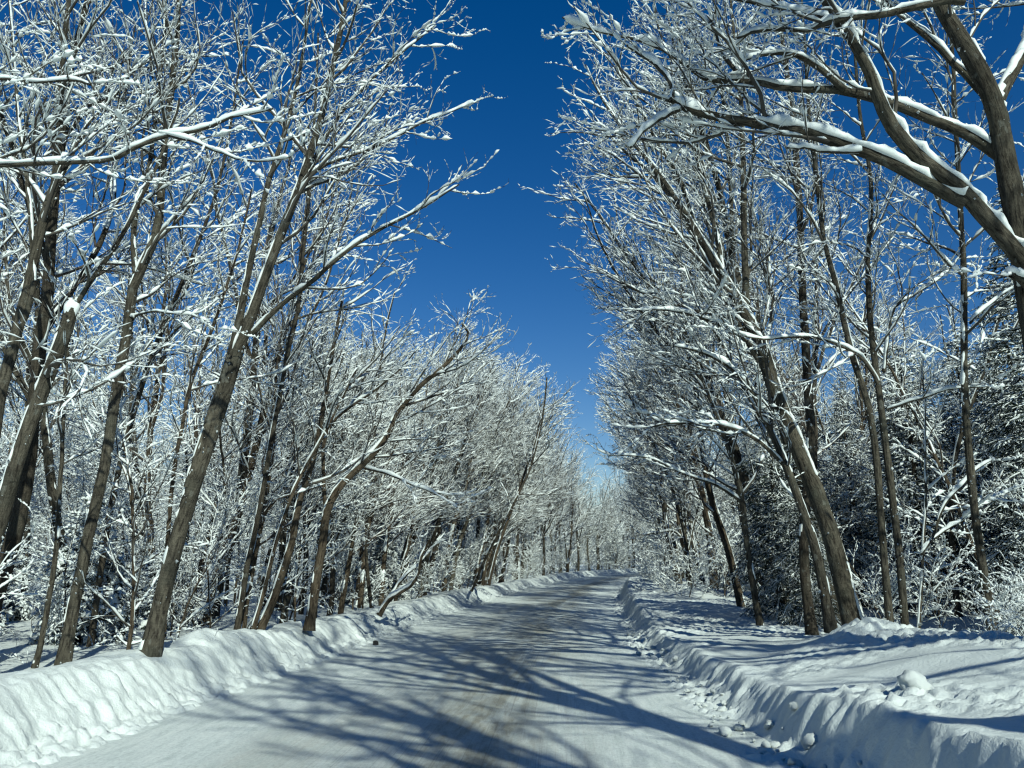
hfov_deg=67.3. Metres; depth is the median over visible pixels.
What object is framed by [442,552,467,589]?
shrub
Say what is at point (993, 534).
sapling
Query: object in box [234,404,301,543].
bare tree
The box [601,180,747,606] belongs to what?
bare tree
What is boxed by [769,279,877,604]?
slender tree
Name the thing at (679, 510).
bare tree
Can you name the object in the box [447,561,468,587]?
shrub
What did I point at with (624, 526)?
bare tree
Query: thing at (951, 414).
spruce tree
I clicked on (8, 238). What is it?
slender tree
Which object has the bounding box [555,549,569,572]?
shrub
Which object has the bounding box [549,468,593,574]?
slender tree
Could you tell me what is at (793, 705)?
snow clod
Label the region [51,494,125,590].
sapling
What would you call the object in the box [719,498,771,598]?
sapling
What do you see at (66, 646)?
bare tree
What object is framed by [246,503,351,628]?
sapling
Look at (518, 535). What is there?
bare tree
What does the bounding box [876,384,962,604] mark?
spruce tree
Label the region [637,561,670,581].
shrub
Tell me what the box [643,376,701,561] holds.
bare tree
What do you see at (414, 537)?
bare tree
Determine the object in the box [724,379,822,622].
spruce tree
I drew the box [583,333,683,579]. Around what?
bare tree
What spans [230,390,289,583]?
bare tree
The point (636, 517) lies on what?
bare tree
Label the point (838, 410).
spruce tree
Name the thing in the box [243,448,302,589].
slender tree
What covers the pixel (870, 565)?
sapling
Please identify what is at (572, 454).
bare tree
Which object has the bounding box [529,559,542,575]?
shrub
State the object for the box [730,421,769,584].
spruce tree
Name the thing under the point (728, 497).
spruce tree
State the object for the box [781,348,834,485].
spruce tree
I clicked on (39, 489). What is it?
sapling
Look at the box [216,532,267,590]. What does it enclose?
shrub
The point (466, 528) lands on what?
bare tree
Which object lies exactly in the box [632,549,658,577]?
shrub
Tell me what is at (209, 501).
slender tree
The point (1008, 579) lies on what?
sapling
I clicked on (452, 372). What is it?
bare tree
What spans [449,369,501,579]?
bare tree
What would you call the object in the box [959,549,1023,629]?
sapling
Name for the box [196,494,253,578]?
sapling
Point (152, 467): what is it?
slender tree
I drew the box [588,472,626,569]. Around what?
bare tree
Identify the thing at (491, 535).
bare tree
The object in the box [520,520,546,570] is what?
shrub
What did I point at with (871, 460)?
spruce tree
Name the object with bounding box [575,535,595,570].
shrub
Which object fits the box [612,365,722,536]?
bare tree
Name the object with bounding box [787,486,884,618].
sapling
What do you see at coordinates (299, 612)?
bare tree
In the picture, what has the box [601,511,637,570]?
shrub
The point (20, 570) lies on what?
sapling
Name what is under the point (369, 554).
shrub
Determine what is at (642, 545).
shrub
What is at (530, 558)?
shrub
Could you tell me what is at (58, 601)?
sapling
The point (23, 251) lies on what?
bare tree
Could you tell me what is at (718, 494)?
bare tree
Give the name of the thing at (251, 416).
bare tree
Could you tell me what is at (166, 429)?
bare tree
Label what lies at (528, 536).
shrub
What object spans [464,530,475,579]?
shrub
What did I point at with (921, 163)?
bare tree
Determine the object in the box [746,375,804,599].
spruce tree
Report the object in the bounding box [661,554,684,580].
shrub
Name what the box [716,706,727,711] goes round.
snow clod
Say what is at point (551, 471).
bare tree
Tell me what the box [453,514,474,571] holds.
sapling
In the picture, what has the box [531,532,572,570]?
shrub
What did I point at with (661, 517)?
shrub
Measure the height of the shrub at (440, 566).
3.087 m
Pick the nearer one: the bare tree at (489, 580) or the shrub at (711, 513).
the bare tree at (489, 580)
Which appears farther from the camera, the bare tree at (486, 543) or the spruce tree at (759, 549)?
the bare tree at (486, 543)
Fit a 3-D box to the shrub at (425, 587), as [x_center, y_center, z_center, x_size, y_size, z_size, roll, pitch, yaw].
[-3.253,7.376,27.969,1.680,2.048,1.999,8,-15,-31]
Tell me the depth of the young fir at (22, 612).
19.69 m
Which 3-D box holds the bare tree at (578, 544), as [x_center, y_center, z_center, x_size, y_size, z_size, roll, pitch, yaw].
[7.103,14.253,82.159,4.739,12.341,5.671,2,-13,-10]
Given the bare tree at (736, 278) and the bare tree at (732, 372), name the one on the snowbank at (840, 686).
the bare tree at (732, 372)
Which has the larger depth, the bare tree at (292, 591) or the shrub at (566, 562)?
the shrub at (566, 562)
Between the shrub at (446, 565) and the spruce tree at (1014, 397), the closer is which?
the spruce tree at (1014, 397)
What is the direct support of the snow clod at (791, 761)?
on the snowbank at (840, 686)
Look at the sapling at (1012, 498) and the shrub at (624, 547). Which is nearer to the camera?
the sapling at (1012, 498)
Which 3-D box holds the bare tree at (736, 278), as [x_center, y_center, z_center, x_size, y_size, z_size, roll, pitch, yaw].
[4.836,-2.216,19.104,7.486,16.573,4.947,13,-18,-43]
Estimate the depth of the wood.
86.14 m
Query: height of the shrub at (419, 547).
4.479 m
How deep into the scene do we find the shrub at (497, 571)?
52.05 m
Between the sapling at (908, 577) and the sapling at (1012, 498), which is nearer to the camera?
the sapling at (1012, 498)
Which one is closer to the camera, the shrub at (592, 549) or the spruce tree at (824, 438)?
the spruce tree at (824, 438)
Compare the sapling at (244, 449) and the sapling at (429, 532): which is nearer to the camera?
the sapling at (244, 449)
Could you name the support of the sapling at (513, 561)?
on the ground
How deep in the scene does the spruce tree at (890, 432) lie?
30.05 m
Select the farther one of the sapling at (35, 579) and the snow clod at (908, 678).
the sapling at (35, 579)
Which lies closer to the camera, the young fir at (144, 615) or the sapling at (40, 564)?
the young fir at (144, 615)
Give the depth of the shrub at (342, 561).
24.66 m
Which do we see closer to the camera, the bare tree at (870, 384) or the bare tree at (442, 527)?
the bare tree at (870, 384)
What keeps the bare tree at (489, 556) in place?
on the ground
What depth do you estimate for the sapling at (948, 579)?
14.78 m
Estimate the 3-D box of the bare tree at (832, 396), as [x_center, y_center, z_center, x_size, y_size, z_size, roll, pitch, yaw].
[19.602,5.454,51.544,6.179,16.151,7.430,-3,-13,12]
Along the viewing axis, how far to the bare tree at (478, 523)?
52.73 m
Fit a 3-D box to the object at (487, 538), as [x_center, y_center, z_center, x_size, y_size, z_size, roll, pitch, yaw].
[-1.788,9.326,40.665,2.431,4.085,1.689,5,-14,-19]
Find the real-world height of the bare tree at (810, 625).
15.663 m
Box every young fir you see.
[0,455,13,635]
[0,546,37,621]
[24,493,143,645]
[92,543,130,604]
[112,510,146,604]
[129,538,206,629]
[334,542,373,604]
[365,515,410,601]
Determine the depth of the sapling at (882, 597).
13.53 m
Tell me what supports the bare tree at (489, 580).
on the ground
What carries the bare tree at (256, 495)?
on the ground
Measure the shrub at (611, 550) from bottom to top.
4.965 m
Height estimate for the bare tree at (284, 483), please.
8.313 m
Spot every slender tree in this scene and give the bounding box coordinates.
[0,138,97,280]
[0,319,106,546]
[0,360,21,449]
[0,365,67,478]
[0,368,58,538]
[11,249,164,615]
[11,349,99,495]
[22,372,84,520]
[47,362,109,545]
[64,402,124,539]
[90,334,192,582]
[98,390,153,528]
[124,416,172,533]
[138,438,172,553]
[156,397,229,593]
[160,303,234,588]
[166,416,208,569]
[175,262,255,605]
[196,357,276,593]
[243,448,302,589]
[254,339,340,592]
[268,292,335,571]
[420,404,497,542]
[466,494,484,554]
[507,515,537,577]
[547,459,575,569]
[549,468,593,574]
[693,427,729,578]
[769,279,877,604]
[804,396,833,454]
[806,235,1023,630]
[901,142,1023,616]
[908,331,955,465]
[943,332,972,437]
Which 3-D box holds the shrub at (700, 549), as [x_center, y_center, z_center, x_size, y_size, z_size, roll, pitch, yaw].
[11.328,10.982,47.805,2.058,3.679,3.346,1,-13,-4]
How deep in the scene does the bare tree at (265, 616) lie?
15.07 m
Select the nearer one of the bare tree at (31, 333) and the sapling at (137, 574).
the sapling at (137, 574)
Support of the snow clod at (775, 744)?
on the road
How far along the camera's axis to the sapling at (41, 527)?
32.42 m
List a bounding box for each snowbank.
[0,568,642,767]
[610,572,1023,767]
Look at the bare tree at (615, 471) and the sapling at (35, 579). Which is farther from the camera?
the bare tree at (615, 471)
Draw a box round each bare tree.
[0,0,201,437]
[0,0,234,615]
[0,0,260,665]
[0,25,322,226]
[0,91,107,548]
[0,198,104,352]
[0,233,97,592]
[24,234,179,668]
[39,385,91,512]
[50,155,242,604]
[52,379,130,543]
[55,218,175,579]
[86,0,295,647]
[124,431,175,531]
[138,0,508,656]
[141,266,261,597]
[150,122,312,638]
[152,340,237,551]
[165,46,356,619]
[176,387,279,527]
[178,316,279,595]
[178,438,228,539]
[181,347,269,589]
[183,78,384,625]
[217,392,279,580]
[227,295,377,628]
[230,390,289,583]
[233,9,405,629]
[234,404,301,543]
[243,281,393,610]
[245,428,282,574]
[251,357,367,629]
[252,325,389,623]
[254,332,387,614]
[256,257,433,629]
[256,324,361,605]
[257,343,389,607]
[274,355,350,584]
[277,312,400,607]
[280,319,411,617]
[281,356,407,615]
[296,286,524,630]
[307,335,432,603]
[318,340,437,614]
[335,318,444,598]
[346,325,459,604]
[346,336,430,512]
[357,337,459,609]
[362,260,423,607]
[365,313,501,585]
[378,333,445,569]
[378,352,471,605]
[391,338,494,601]
[392,360,469,601]
[395,343,507,578]
[402,338,512,574]
[403,340,472,582]
[405,315,505,592]
[407,331,489,591]
[408,336,486,595]
[414,358,523,590]
[417,352,515,597]
[441,380,517,591]
[447,347,540,590]
[447,361,510,582]
[448,342,548,568]
[448,354,551,584]
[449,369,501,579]
[455,364,516,585]
[470,361,583,591]
[471,401,535,585]
[473,371,547,562]
[474,371,538,585]
[478,371,573,584]
[478,374,527,582]
[479,391,536,585]
[484,385,582,584]
[486,378,583,585]
[493,492,557,580]
[498,377,553,582]
[502,424,550,581]
[511,466,563,578]
[514,424,567,579]
[517,425,555,573]
[518,165,802,616]
[520,409,581,577]
[522,436,558,572]
[529,456,572,574]
[538,428,593,575]
[541,0,1023,351]
[541,431,585,560]
[543,0,864,624]
[546,433,602,573]
[550,443,601,572]
[561,0,840,623]
[561,455,605,571]
[564,461,602,570]
[576,253,805,625]
[578,489,612,570]
[581,362,737,586]
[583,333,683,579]
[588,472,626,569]
[594,218,717,588]
[594,294,704,583]
[594,483,621,569]
[595,404,645,511]
[596,380,667,533]
[597,480,635,568]
[598,388,690,520]
[599,460,638,566]
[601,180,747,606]
[607,371,692,580]
[608,347,673,576]
[610,226,840,632]
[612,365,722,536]
[612,394,704,513]
[612,411,670,523]
[613,470,648,567]
[613,485,647,567]
[619,485,653,553]
[619,494,645,567]
[624,372,694,580]
[630,503,655,529]
[632,348,718,584]
[633,445,713,524]
[640,336,731,590]
[641,195,788,608]
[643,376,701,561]
[663,218,864,617]
[675,0,1023,624]
[685,410,731,575]
[691,0,922,634]
[693,444,721,528]
[707,401,769,523]
[711,156,923,616]
[716,349,777,480]
[766,352,850,477]
[794,257,957,514]
[817,353,893,454]
[831,393,887,476]
[851,5,1023,630]
[908,290,1022,431]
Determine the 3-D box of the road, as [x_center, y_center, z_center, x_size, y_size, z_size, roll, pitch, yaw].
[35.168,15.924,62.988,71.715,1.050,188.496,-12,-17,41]
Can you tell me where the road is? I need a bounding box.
[39,573,766,767]
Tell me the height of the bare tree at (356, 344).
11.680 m
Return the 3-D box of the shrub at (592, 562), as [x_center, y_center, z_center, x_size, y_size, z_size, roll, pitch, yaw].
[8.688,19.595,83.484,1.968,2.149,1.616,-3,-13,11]
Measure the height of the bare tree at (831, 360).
15.559 m
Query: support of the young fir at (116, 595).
on the ground
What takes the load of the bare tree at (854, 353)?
on the snowbank at (840, 686)
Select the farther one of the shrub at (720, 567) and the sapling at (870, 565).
the shrub at (720, 567)
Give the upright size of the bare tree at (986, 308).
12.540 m
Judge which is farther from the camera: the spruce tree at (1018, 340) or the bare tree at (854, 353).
the spruce tree at (1018, 340)
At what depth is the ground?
17.86 m
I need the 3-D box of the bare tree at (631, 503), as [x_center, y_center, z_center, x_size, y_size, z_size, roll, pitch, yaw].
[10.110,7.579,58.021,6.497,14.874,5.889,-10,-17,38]
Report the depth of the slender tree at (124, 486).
49.93 m
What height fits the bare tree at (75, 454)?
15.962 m
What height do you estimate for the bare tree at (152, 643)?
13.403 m
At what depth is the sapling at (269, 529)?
37.02 m
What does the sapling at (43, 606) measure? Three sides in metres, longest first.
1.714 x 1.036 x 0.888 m
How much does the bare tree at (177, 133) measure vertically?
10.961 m
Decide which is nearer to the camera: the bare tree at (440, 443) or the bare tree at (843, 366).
the bare tree at (440, 443)
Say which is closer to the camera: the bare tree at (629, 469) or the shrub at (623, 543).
the bare tree at (629, 469)
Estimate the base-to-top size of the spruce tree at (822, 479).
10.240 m
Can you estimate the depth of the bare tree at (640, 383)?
32.08 m
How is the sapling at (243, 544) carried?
on the ground
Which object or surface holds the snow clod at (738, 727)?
on the road
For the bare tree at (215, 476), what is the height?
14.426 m
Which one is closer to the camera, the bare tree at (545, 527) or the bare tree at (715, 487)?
the bare tree at (545, 527)
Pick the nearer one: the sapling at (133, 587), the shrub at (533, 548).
the sapling at (133, 587)
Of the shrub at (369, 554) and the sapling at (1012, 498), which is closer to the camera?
the sapling at (1012, 498)
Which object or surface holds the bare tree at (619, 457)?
on the ground
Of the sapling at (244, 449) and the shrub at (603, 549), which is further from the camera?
the shrub at (603, 549)
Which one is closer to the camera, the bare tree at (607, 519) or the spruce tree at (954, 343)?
the spruce tree at (954, 343)
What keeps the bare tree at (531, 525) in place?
on the ground
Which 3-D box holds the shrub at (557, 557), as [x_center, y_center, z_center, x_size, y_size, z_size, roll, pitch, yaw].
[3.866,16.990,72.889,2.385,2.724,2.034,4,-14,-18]
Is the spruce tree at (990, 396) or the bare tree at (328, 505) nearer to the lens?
the bare tree at (328, 505)
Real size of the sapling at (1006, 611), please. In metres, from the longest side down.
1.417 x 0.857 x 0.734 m
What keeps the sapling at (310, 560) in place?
on the ground
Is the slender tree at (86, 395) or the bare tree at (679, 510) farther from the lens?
the bare tree at (679, 510)
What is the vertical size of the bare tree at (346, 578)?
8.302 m
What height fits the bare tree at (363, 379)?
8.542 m
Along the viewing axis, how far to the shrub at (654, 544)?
31.19 m
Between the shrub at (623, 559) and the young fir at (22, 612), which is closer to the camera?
the young fir at (22, 612)
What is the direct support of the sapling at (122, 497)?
on the ground
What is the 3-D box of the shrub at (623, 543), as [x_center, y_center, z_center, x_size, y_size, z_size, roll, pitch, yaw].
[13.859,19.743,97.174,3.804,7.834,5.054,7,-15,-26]
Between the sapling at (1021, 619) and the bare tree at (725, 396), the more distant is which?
the bare tree at (725, 396)
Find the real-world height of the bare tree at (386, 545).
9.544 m
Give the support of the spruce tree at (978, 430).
on the ground
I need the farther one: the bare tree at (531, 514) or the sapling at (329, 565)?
the bare tree at (531, 514)
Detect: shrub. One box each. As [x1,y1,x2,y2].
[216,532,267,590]
[319,529,368,610]
[351,526,398,575]
[354,568,389,605]
[392,516,429,593]
[402,558,445,599]
[406,527,444,580]
[411,486,475,587]
[426,531,463,591]
[434,537,457,591]
[434,560,467,588]
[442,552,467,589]
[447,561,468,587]
[456,552,474,587]
[459,524,493,588]
[461,531,483,585]
[463,496,501,565]
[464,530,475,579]
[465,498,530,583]
[481,556,511,579]
[498,532,524,574]
[507,516,552,575]
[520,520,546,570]
[520,544,542,578]
[524,536,543,577]
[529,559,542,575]
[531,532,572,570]
[535,549,554,571]
[536,550,551,574]
[538,536,575,573]
[545,550,564,574]
[551,532,571,571]
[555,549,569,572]
[557,523,585,570]
[564,520,596,570]
[571,551,584,571]
[573,534,605,569]
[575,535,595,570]
[581,534,602,567]
[585,556,600,569]
[590,539,607,569]
[598,535,620,567]
[599,520,626,568]
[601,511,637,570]
[602,533,633,568]
[611,514,634,568]
[612,539,631,567]
[619,547,627,568]
[625,542,640,566]
[631,519,686,592]
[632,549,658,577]
[634,536,657,565]
[635,471,698,575]
[635,530,702,574]
[636,558,685,592]
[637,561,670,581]
[646,552,701,591]
[649,524,694,578]
[654,538,726,596]
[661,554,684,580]
[668,463,742,574]
[670,544,701,588]
[684,531,706,578]
[690,488,721,562]
[692,499,748,597]
[695,507,743,591]
[698,488,729,563]
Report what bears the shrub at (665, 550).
on the ground
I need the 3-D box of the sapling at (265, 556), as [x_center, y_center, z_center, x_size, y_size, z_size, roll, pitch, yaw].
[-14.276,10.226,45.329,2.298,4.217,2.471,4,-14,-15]
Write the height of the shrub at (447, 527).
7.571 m
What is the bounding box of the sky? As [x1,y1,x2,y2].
[0,0,1023,536]
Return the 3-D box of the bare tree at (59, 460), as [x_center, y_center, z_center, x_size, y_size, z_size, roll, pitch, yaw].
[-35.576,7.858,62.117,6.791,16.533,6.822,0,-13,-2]
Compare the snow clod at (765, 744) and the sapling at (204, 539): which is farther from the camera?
the sapling at (204, 539)
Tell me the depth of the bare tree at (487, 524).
44.30 m
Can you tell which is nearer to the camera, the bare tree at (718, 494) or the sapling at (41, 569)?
the sapling at (41, 569)
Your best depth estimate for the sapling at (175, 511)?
46.52 m
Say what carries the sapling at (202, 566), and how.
on the ground
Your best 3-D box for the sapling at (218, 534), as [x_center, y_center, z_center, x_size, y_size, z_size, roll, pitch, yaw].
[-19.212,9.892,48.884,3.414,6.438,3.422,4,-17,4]
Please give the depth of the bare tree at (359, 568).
28.80 m
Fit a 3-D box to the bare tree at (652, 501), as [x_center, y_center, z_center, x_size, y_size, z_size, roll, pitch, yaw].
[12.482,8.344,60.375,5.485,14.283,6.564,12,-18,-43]
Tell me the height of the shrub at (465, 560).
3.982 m
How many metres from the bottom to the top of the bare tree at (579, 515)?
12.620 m
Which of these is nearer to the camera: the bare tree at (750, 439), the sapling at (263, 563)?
the sapling at (263, 563)
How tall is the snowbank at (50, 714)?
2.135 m
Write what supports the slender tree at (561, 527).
on the ground
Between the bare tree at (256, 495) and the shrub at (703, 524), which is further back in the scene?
the bare tree at (256, 495)
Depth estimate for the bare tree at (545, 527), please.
68.81 m
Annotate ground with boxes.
[0,563,1023,673]
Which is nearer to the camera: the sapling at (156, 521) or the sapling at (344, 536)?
the sapling at (344, 536)
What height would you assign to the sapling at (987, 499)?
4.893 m
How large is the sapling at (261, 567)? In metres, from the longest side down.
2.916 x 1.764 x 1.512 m
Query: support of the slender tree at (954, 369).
on the ground
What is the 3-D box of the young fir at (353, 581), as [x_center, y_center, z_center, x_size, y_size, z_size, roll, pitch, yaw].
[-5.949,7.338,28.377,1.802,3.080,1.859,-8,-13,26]
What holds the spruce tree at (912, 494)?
on the ground
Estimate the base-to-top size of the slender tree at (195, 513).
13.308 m
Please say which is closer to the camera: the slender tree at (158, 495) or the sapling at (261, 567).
the sapling at (261, 567)
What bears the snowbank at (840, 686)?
on the ground
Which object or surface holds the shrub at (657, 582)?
on the ground
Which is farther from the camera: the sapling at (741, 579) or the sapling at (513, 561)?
the sapling at (513, 561)
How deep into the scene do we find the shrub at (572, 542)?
83.65 m
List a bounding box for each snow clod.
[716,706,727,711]
[718,726,731,735]
[734,724,742,730]
[761,741,770,747]
[763,720,773,729]
[769,741,780,748]
[787,757,795,764]
[788,701,797,710]
[793,759,803,767]
[800,732,816,748]
[897,670,931,690]
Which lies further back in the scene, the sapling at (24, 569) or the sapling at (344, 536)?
the sapling at (344, 536)
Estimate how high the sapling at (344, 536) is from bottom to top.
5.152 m
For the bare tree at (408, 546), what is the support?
on the ground
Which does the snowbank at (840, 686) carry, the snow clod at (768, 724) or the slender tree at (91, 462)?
the snow clod at (768, 724)
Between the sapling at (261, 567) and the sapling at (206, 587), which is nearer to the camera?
the sapling at (206, 587)
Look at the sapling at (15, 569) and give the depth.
14.30 m
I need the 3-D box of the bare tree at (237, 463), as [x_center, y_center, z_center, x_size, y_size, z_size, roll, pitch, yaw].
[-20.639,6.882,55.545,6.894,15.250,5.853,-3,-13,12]
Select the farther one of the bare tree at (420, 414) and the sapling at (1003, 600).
the bare tree at (420, 414)
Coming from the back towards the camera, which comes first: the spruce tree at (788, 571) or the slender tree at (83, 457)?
the slender tree at (83, 457)
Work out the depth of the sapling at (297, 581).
18.96 m
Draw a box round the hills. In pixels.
[31,532,654,564]
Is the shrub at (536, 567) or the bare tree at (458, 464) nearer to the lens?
the bare tree at (458, 464)
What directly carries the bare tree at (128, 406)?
on the ground
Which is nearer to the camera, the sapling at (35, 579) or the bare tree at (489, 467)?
the sapling at (35, 579)
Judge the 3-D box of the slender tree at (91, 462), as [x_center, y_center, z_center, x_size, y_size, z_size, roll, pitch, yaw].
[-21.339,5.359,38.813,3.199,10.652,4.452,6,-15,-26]
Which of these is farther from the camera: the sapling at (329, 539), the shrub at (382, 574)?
the shrub at (382, 574)
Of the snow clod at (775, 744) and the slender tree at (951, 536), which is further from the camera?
the slender tree at (951, 536)
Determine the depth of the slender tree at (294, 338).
31.86 m
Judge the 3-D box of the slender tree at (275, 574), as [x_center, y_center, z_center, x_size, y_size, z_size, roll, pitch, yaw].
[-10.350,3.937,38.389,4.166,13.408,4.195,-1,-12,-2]
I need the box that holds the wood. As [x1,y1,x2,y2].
[0,330,955,570]
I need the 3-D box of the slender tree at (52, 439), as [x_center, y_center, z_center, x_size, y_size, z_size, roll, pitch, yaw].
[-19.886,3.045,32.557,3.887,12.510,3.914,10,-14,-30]
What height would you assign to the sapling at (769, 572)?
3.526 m
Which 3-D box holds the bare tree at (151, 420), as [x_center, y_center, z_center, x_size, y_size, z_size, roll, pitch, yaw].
[-11.480,0.001,23.686,4.882,14.402,4.523,-7,-14,24]
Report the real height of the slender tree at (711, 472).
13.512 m
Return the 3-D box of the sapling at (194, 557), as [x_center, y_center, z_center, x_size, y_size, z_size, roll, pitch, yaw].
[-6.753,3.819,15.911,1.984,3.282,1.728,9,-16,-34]
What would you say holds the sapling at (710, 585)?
on the ground
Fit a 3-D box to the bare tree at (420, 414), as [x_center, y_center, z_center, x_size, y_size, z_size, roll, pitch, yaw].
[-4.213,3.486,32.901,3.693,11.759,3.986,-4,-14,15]
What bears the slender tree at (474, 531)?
on the ground
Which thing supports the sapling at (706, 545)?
on the ground
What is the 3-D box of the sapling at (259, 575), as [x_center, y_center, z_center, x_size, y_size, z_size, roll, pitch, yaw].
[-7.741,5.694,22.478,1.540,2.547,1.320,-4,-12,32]
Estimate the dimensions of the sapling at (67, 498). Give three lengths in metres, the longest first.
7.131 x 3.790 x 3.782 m
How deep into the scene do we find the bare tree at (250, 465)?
19.19 m
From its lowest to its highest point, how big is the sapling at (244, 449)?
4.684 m
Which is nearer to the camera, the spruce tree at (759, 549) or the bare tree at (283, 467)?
the spruce tree at (759, 549)
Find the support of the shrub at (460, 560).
on the ground
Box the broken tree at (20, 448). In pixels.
[0,44,228,544]
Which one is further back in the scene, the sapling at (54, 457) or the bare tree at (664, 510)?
the bare tree at (664, 510)
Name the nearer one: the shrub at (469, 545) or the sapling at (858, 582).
the sapling at (858, 582)
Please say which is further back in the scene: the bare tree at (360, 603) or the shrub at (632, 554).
the shrub at (632, 554)
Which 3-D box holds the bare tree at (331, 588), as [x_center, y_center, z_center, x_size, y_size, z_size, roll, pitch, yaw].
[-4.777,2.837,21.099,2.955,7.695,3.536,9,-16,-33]
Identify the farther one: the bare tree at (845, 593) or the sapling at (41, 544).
the sapling at (41, 544)
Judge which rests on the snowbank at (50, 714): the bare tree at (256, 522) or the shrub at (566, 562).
the bare tree at (256, 522)
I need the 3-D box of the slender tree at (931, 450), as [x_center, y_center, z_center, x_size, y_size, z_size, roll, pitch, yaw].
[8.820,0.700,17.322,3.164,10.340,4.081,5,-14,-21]
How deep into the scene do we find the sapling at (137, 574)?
14.45 m
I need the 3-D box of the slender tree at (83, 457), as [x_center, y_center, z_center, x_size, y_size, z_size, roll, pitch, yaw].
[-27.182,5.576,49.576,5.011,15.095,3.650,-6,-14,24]
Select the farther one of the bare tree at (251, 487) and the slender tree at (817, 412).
the bare tree at (251, 487)
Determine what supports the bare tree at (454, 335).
on the ground
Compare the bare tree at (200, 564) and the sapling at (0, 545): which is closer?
the sapling at (0, 545)
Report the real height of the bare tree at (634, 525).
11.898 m
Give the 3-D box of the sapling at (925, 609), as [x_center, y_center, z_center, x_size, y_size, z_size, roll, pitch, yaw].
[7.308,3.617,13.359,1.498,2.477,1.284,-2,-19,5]
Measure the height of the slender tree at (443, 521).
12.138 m
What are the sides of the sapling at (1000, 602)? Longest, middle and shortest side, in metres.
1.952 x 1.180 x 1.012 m
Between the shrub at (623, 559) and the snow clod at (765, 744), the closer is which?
the snow clod at (765, 744)
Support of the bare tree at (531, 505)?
on the ground
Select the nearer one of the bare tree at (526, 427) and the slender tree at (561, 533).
the bare tree at (526, 427)
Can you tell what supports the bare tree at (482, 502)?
on the ground
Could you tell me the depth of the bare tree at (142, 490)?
64.82 m
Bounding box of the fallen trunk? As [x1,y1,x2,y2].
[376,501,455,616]
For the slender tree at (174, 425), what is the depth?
31.37 m
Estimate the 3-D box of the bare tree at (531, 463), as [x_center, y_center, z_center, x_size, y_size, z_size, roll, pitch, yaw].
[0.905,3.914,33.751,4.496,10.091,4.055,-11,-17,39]
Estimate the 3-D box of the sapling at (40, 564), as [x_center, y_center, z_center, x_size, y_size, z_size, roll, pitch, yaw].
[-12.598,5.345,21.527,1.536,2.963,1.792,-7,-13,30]
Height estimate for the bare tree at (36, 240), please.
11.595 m
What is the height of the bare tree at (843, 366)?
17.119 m
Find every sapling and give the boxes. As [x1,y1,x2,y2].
[0,406,79,586]
[0,429,21,611]
[0,439,79,592]
[0,498,56,656]
[0,502,32,588]
[0,527,35,617]
[1,332,45,586]
[3,561,84,664]
[4,454,163,650]
[6,403,140,610]
[20,517,52,587]
[20,524,52,587]
[22,476,69,582]
[25,557,47,592]
[29,415,143,576]
[29,534,76,609]
[29,545,64,635]
[35,459,100,579]
[44,407,200,603]
[45,301,223,649]
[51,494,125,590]
[94,509,177,639]
[97,529,162,631]
[136,487,234,635]
[139,428,292,628]
[144,487,164,552]
[150,466,281,638]
[151,472,212,571]
[161,505,204,573]
[162,543,203,629]
[170,533,260,632]
[174,413,275,603]
[180,510,216,590]
[189,504,223,572]
[195,503,230,563]
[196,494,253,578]
[207,461,284,601]
[221,537,272,612]
[235,382,394,621]
[235,520,251,573]
[245,480,314,582]
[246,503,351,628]
[253,501,300,604]
[255,554,276,584]
[256,538,278,578]
[277,495,372,604]
[278,539,313,603]
[289,480,373,619]
[296,529,329,590]
[298,498,366,604]
[302,509,345,583]
[310,482,390,609]
[356,502,421,577]
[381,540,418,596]
[420,510,451,591]
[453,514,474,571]
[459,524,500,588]
[507,546,521,580]
[512,542,538,578]
[692,521,727,578]
[705,527,757,588]
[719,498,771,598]
[727,542,765,592]
[747,515,790,609]
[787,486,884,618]
[789,424,874,575]
[842,539,896,616]
[850,547,926,626]
[852,579,862,591]
[859,503,931,627]
[865,344,1023,628]
[878,519,978,628]
[880,564,919,619]
[891,550,932,611]
[903,518,988,629]
[959,545,1023,635]
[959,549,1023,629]
[962,584,1021,632]
[974,461,1023,614]
[979,560,1023,633]
[983,515,1013,545]
[988,562,1023,635]
[994,581,1023,635]
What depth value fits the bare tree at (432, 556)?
35.89 m
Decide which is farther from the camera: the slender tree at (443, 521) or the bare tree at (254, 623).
the slender tree at (443, 521)
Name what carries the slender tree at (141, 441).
on the ground
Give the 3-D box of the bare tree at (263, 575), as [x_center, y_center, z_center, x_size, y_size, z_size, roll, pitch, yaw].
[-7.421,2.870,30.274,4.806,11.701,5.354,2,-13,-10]
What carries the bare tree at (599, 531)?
on the ground
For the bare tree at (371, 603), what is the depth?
22.46 m
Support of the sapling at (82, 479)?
on the ground
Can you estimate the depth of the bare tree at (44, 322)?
12.22 m
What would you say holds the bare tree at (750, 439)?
on the ground
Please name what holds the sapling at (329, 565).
on the ground
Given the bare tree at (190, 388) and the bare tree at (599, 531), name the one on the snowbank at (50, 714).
the bare tree at (190, 388)
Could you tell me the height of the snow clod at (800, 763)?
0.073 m
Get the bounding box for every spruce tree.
[671,518,700,574]
[715,458,750,590]
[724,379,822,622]
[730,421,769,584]
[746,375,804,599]
[760,364,849,599]
[761,445,841,628]
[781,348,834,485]
[818,389,917,608]
[824,377,875,588]
[850,341,992,617]
[856,348,935,601]
[866,401,906,554]
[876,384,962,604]
[899,435,961,602]
[919,325,1018,602]
[925,394,1008,607]
[951,187,1023,635]
[954,278,1023,618]
[970,348,1022,536]
[994,317,1023,581]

